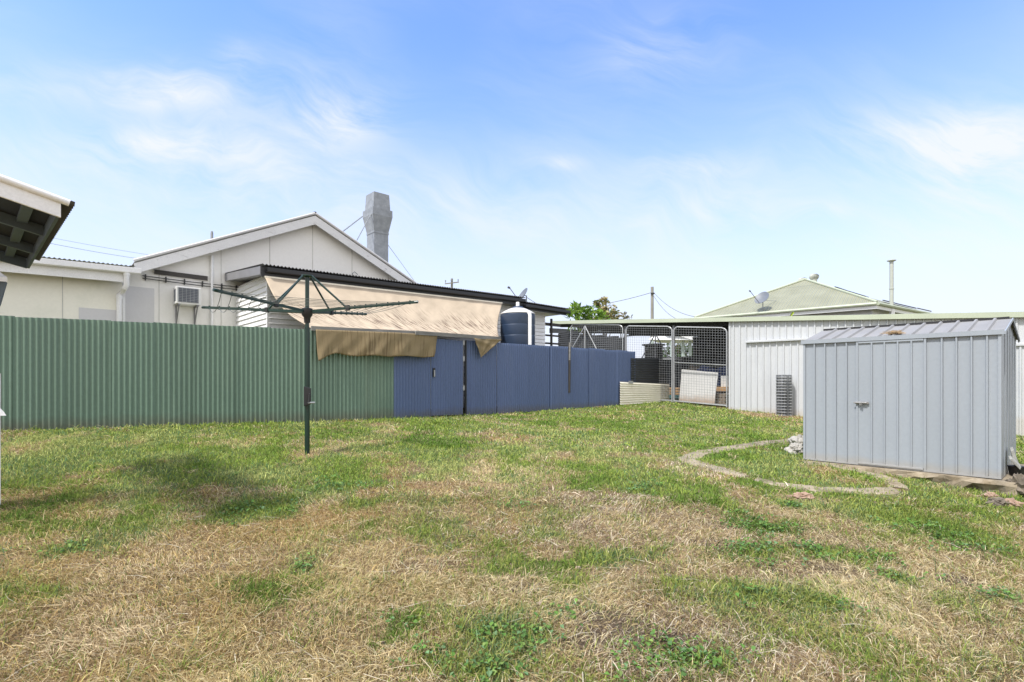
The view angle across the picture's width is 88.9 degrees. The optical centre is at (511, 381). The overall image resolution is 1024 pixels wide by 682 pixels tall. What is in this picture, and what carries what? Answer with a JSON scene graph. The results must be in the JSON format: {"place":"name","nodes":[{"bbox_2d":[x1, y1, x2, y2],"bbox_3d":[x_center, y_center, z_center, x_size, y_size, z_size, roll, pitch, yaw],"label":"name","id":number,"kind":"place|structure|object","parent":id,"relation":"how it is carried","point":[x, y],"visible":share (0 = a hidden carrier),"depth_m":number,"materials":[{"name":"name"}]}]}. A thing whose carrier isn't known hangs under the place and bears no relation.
{"place":"outdoors","nodes":[
{"label":"outdoors","id":0,"kind":"place"},
{"bbox_2d":[0,398,1023,681],"bbox_3d":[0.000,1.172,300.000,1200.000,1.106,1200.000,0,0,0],"label":"ground","id":1,"kind":"structure","parent":0,"point":[620,630],"depth_m":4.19,"materials":[{"name":"green plant"}]},
{"bbox_2d":[0,272,6,504],"bbox_3d":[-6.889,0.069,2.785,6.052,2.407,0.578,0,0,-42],"label":"house","id":2,"kind":"structure","parent":1,"relation":"on","point":[3,281],"depth_m":4.68,"materials":[{"name":"white"}]},
{"bbox_2d":[0,174,74,268],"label":"patio roof","id":3,"kind":"structure","parent":2,"relation":"attached to","point":[32,219],"depth_m":4.43,"materials":[{"name":"grey metal"}]},
{"bbox_2d":[0,315,393,431],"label":"corrugated fence","id":4,"kind":"object","parent":1,"relation":"on","point":[57,373],"visible":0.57,"depth_m":9.11,"materials":[{"name":"green metal"}]},
{"bbox_2d":[0,212,570,407],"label":"neighbour house","id":5,"kind":"structure","parent":1,"relation":"on","point":[318,247],"depth_m":12.39,"materials":[{"name":"cream painted cladding"},{"name":"white paint"},{"name":"weathered steel"}]},
{"bbox_2d":[173,286,200,323],"bbox_3d":[-7.645,-1.751,12.277,0.512,0.900,0.410,0,0,-42],"label":"air conditioner","id":6,"kind":"object","parent":5,"relation":"attached to","point":[186,296],"visible":0.97,"depth_m":12.16,"materials":[{"name":"metal"}]},
{"bbox_2d":[343,191,413,279],"bbox_3d":[-5.178,-5.347,19.036,1.517,3.344,3.235,0,0,37],"label":"flue stack","id":7,"kind":"object","parent":5,"relation":"on","point":[377,216],"visible":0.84,"depth_m":19.41,"materials":[{"name":"metal"}]},
{"bbox_2d":[265,276,502,360],"bbox_3d":[-2.118,-1.361,12.447,6.586,1.935,1.850,0,0,-42],"label":"shade awning","id":8,"kind":"object","parent":5,"relation":"attached to","point":[420,326],"visible":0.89,"depth_m":11.67,"materials":[{"name":"fabric"}]},
{"bbox_2d":[507,286,534,302],"bbox_3d":[0.456,-2.946,17.874,1.266,0.550,0.482,0,0,-43],"label":"satellite dish","id":9,"kind":"object","parent":5,"relation":"attached to","point":[523,293],"visible":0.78,"depth_m":17.86,"materials":[{"name":"metal"}]},
{"bbox_2d":[201,274,417,454],"bbox_3d":[-2.946,-0.188,7.450,2.787,2.616,1.961,0,0,-25],"label":"clothes hoist","id":10,"kind":"object","parent":1,"relation":"on","point":[307,312],"visible":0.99,"depth_m":7.27,"materials":[{"name":"green paint"}]},
{"bbox_2d":[445,278,458,287],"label":"power pole","id":11,"kind":"object","parent":1,"relation":"on","point":[452,282],"visible":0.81,"depth_m":59.88,"materials":[{"name":"metal"}]},
{"bbox_2d":[0,471,1022,681],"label":"weeds","id":12,"kind":"object","parent":1,"relation":"on","point":[669,643],"visible":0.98,"depth_m":3.40,"materials":[{"name":"green plant"}]},
{"bbox_2d":[6,413,1021,681],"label":"soil crumbs","id":13,"kind":"object","parent":1,"relation":"on","point":[614,615],"visible":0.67,"depth_m":3.25,"materials":[{"name":"brown soil"}]},
{"bbox_2d":[394,340,634,418],"bbox_3d":[0.757,-0.129,14.261,9.068,1.997,0.121,0,0,-43],"label":"corrugated fence","id":14,"kind":"object","parent":1,"relation":"on","point":[502,378],"visible":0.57,"depth_m":13.87,"materials":[{"name":"blue metal"}]},
{"bbox_2d":[431,339,464,415],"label":"corrugated gate","id":15,"kind":"structure","parent":14,"relation":"attached to","point":[447,385],"depth_m":12.14,"materials":[{"name":"blue metal"}]},
{"bbox_2d":[500,302,534,344],"bbox_3d":[0.163,-0.738,14.765,0.978,3.032,0.978,0,0,0],"label":"water tank","id":16,"kind":"object","parent":1,"relation":"on","point":[517,323],"visible":0.49,"depth_m":14.32,"materials":[{"name":"blue plastic"}]},
{"bbox_2d":[572,326,596,348],"bbox_3d":[2.686,-0.756,20.344,3.652,2.828,0.052,0,0,42],"label":"brace frame","id":17,"kind":"object","parent":1,"relation":"on","point":[584,328],"visible":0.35,"depth_m":20.20,"materials":[{"name":"silver metal"}]},
{"bbox_2d":[565,300,611,334],"bbox_3d":[3.925,-1.795,26.980,2.667,4.843,1.885,0,0,0],"label":"tree","id":18,"kind":"object","parent":1,"relation":"on","point":[588,313],"visible":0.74,"depth_m":26.67,"materials":[{"name":"green plant"}]},
{"bbox_2d":[570,324,622,349],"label":"gate","id":19,"kind":"structure","parent":1,"relation":"on","point":[594,333],"depth_m":20.00,"materials":[{"name":"metal"}]},
{"bbox_2d":[592,296,621,335],"bbox_3d":[5.165,-2.033,28.443,1.631,5.322,1.786,0,0,0],"label":"tree","id":20,"kind":"object","parent":1,"relation":"on","point":[603,301],"visible":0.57,"depth_m":28.32,"materials":[{"name":"green plant"}]},
{"bbox_2d":[619,312,632,337],"bbox_3d":[6.355,-1.622,28.866,1.206,4.518,1.003,0,0,-10],"label":"shrub tree","id":21,"kind":"object","parent":1,"relation":"on","point":[624,316],"visible":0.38,"depth_m":28.72,"materials":[{"name":"green plant"}]},
{"bbox_2d":[620,382,669,404],"bbox_3d":[4.530,0.367,17.615,2.918,0.735,0.025,0,0,-42],"label":"iron sheet","id":22,"kind":"object","parent":1,"relation":"on","point":[635,393],"visible":0.94,"depth_m":17.45,"materials":[{"name":"metal"}]},
{"bbox_2d":[631,358,666,383],"bbox_3d":[4.708,-0.365,17.884,2.134,0.958,0.025,0,0,-42],"label":"iron sheet","id":23,"kind":"object","parent":22,"relation":"on","point":[647,370],"visible":0.91,"depth_m":17.83,"materials":[{"name":"black metal"}]},
{"bbox_2d":[626,325,672,401],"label":"gate","id":24,"kind":"structure","parent":1,"relation":"on","point":[671,352],"depth_m":18.11,"materials":[{"name":"metal"}]},
{"bbox_2d":[651,287,653,342],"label":"power pole","id":25,"kind":"object","parent":1,"relation":"on","point":[652,302],"visible":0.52,"depth_m":44.90,"materials":[{"name":"wood"}]},
{"bbox_2d":[642,343,663,357],"bbox_3d":[5.977,-0.475,22.009,0.744,2.220,0.620,0,0,42],"label":"cupboard","id":26,"kind":"object","parent":1,"relation":"on","point":[659,351],"visible":0.31,"depth_m":21.80,"materials":[{"name":"grey metal"}]},
{"bbox_2d":[663,358,682,392],"bbox_3d":[5.343,-0.086,18.829,1.460,1.481,0.550,0,0,42],"label":"trestle table","id":27,"kind":"object","parent":1,"relation":"on","point":[679,359],"visible":0.26,"depth_m":18.52,"materials":[{"name":"grey metal"}]},
{"bbox_2d":[642,333,669,357],"bbox_3d":[5.203,-1.281,18.923,1.118,0.944,0.044,0,0,42],"label":"brace frame","id":28,"kind":"object","parent":27,"relation":"on","point":[655,334],"visible":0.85,"depth_m":18.90,"materials":[{"name":"metal"}]},
{"bbox_2d":[663,343,692,356],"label":"shrub tree","id":29,"kind":"object","parent":1,"relation":"on","point":[677,350],"visible":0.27,"depth_m":41.75,"materials":[{"name":"green plant"}]},
{"bbox_2d":[679,369,717,403],"bbox_3d":[6.268,0.164,17.556,1.318,1.186,0.080,0,0,42],"label":"white board","id":30,"kind":"object","parent":1,"relation":"on","point":[688,380],"visible":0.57,"depth_m":17.55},
{"bbox_2d":[673,326,726,406],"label":"gate","id":31,"kind":"structure","parent":1,"relation":"on","point":[696,368],"depth_m":17.26,"materials":[{"name":"metal"}]},
{"bbox_2d":[716,386,728,393],"bbox_3d":[7.375,0.460,18.545,0.800,0.646,0.500,0,0,0],"label":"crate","id":32,"kind":"object","parent":1,"relation":"on","point":[721,392],"depth_m":18.30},
{"bbox_2d":[710,366,728,385],"bbox_3d":[7.385,-0.119,18.461,0.847,0.869,0.696,0,0,0],"label":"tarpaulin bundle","id":33,"kind":"object","parent":32,"relation":"on","point":[722,369],"visible":0.34,"depth_m":18.31,"materials":[{"name":"blue plastic"}]},
{"bbox_2d":[775,375,792,415],"bbox_3d":[7.979,0.398,15.300,0.451,1.193,0.434,0,0,0],"label":"wire roll","id":34,"kind":"object","parent":1,"relation":"on","point":[785,390],"visible":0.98,"depth_m":15.19,"materials":[{"name":"grey metal"}]},
{"bbox_2d":[549,311,1023,436],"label":"garage","id":35,"kind":"structure","parent":1,"relation":"on","point":[762,352],"depth_m":16.07,"materials":[{"name":"metal"}]},
{"bbox_2d":[747,341,802,415],"bbox_3d":[8.543,-0.039,15.176,3.300,2.353,0.037,0,0,42],"label":"sliding door","id":36,"kind":"structure","parent":35,"relation":"in","point":[765,360],"depth_m":15.81,"materials":[{"name":"metal"}]},
{"bbox_2d":[1016,346,1023,436],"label":"sliding door","id":37,"kind":"structure","parent":35,"relation":"in","point":[1019,349],"depth_m":12.14,"materials":[{"name":"metal"}]},
{"bbox_2d":[784,442,802,454],"bbox_3d":[4.445,1.080,8.212,0.296,0.235,0.290,0,0,0],"label":"rock","id":38,"kind":"object","parent":1,"relation":"on","point":[795,448],"visible":0.62,"depth_m":8.14,"materials":[{"name":"grey stone"}]},
{"bbox_2d":[678,439,908,494],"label":"garden edging","id":39,"kind":"structure","parent":1,"relation":"on","point":[896,483],"depth_m":6.71,"materials":[{"name":"concrete"}]},
{"bbox_2d":[788,434,802,446],"bbox_3d":[4.831,1.049,8.785,0.296,0.329,0.319,0,0,0],"label":"rock","id":40,"kind":"object","parent":1,"relation":"on","point":[798,439],"visible":0.43,"depth_m":8.73,"materials":[{"name":"grey stone"}]},
{"bbox_2d":[787,492,814,499],"bbox_3d":[3.135,1.246,5.673,0.292,0.104,0.142,0,0,0],"label":"rock","id":41,"kind":"object","parent":1,"relation":"on","point":[797,495],"visible":0.77,"depth_m":5.64,"materials":[{"name":"stone"}]},
{"bbox_2d":[694,259,931,317],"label":"house","id":42,"kind":"structure","parent":1,"relation":"on","point":[810,296],"depth_m":24.50,"materials":[{"name":"metal"}]},
{"bbox_2d":[749,290,771,308],"bbox_3d":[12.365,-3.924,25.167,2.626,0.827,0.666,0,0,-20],"label":"satellite dish","id":43,"kind":"object","parent":42,"relation":"on","point":[761,297],"visible":0.99,"depth_m":25.09,"materials":[{"name":"metal"}]},
{"bbox_2d":[799,459,1023,495],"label":"concrete slab","id":44,"kind":"structure","parent":1,"relation":"on","point":[991,484],"depth_m":6.34,"materials":[{"name":"beige concrete"}]},
{"bbox_2d":[801,316,1019,478],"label":"garden shed","id":45,"kind":"structure","parent":44,"relation":"on","point":[939,397],"depth_m":6.77,"materials":[{"name":"metal"}]},
{"bbox_2d":[858,341,923,467],"bbox_3d":[4.998,0.290,6.902,0.022,1.636,0.724,0,0,-42],"label":"door","id":46,"kind":"structure","parent":45,"relation":"in","point":[890,374],"depth_m":6.90,"materials":[{"name":"metal"}]},
{"bbox_2d":[881,330,904,334],"bbox_3d":[5.090,-0.658,6.966,0.272,0.064,0.267,0,0,-38],"label":"straw clump","id":47,"kind":"object","parent":45,"relation":"on","point":[889,332],"visible":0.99,"depth_m":6.94,"materials":[{"name":"beige plant"}]},
{"bbox_2d":[1010,447,1018,465],"bbox_3d":[6.189,0.964,6.410,0.105,0.309,0.239,0,0,40],"label":"broken paver","id":48,"kind":"object","parent":44,"relation":"on","point":[1012,451],"visible":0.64,"depth_m":6.35,"materials":[{"name":"grey concrete"}]},
{"bbox_2d":[1007,465,1023,475],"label":"plant pot","id":49,"kind":"object","parent":44,"relation":"on","point":[1012,469],"visible":0.6,"depth_m":6.34,"materials":[{"name":"black plastic"}]},
{"bbox_2d":[1009,456,1020,468],"bbox_3d":[6.063,0.976,6.290,0.107,0.151,0.238,0,0,40],"label":"broken paver","id":50,"kind":"object","parent":49,"relation":"on","point":[1014,461],"visible":1,"depth_m":6.23,"materials":[{"name":"grey concrete"}]},
{"bbox_2d":[980,491,998,497],"bbox_3d":[5.339,1.289,5.852,0.173,0.115,0.137,0,0,0],"label":"rock","id":51,"kind":"object","parent":1,"relation":"on","point":[990,494],"visible":0.66,"depth_m":5.82,"materials":[{"name":"brown stone"}]},
{"bbox_2d":[985,497,1010,506],"bbox_3d":[5.200,1.296,5.584,0.234,0.122,0.186,0,0,34],"label":"rubble","id":52,"kind":"object","parent":1,"relation":"on","point":[997,501],"visible":0.69,"depth_m":5.55,"materials":[{"name":"grey stone"}]},
{"bbox_2d":[1005,473,1023,496],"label":"rubble","id":53,"kind":"object","parent":1,"relation":"on","point":[1017,479],"visible":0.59,"depth_m":5.92,"materials":[{"name":"beige stone"}]},
{"bbox_2d":[1005,497,1023,507],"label":"rubble","id":54,"kind":"object","parent":1,"relation":"on","point":[1012,501],"visible":0.67,"depth_m":5.52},
{"bbox_2d":[0,0,1023,357],"label":"sky","id":55,"kind":"structure","parent":0,"point":[704,154],"materials":[{"name":"blue"}]},
{"bbox_2d":[649,336,695,356],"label":"pavilion","id":56,"kind":"structure","parent":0,"point":[682,340],"depth_m":33.00,"materials":[{"name":"white"}]},
{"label":"firewood log","id":57,"kind":"object","parent":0,"visible":0},
{"bbox_2d":[716,387,728,390],"bbox_3d":[7.200,0.250,17.706,0.384,0.152,0.400,0,0,42],"label":"plank","id":58,"kind":"object","parent":57,"relation":"on","point":[719,389],"visible":0.62,"depth_m":17.57,"materials":[{"name":"brown wood"}]},
{"bbox_2d":[721,376,728,386],"bbox_3d":[7.376,0.000,17.952,0.237,0.395,0.400,0,0,42],"label":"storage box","id":59,"kind":"object","parent":58,"relation":"on","point":[723,383],"visible":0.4,"depth_m":17.80,"materials":[{"name":"white plastic"}]},
{"bbox_3d":[6.670,0.349,19.326,0.800,0.724,0.500,0,0,0],"label":"crate","id":60,"kind":"object","parent":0,"visible":0},
{"bbox_2d":[686,365,698,370],"bbox_3d":[6.658,-0.213,19.306,0.706,0.844,0.713,0,0,0],"label":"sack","id":61,"kind":"object","parent":60,"relation":"on","point":[691,367],"visible":0.17,"depth_m":19.13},
{"bbox_3d":[7.003,0.417,18.886,0.800,0.658,0.500,0,0,0],"label":"crate","id":62,"kind":"object","parent":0,"visible":0},
{"bbox_2d":[697,365,714,371],"bbox_3d":[7.028,-0.123,18.853,0.897,1.018,0.638,0,0,0],"label":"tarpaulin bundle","id":63,"kind":"object","parent":62,"relation":"on","point":[707,369],"visible":0.21,"depth_m":18.78,"materials":[{"name":"blue plastic"}]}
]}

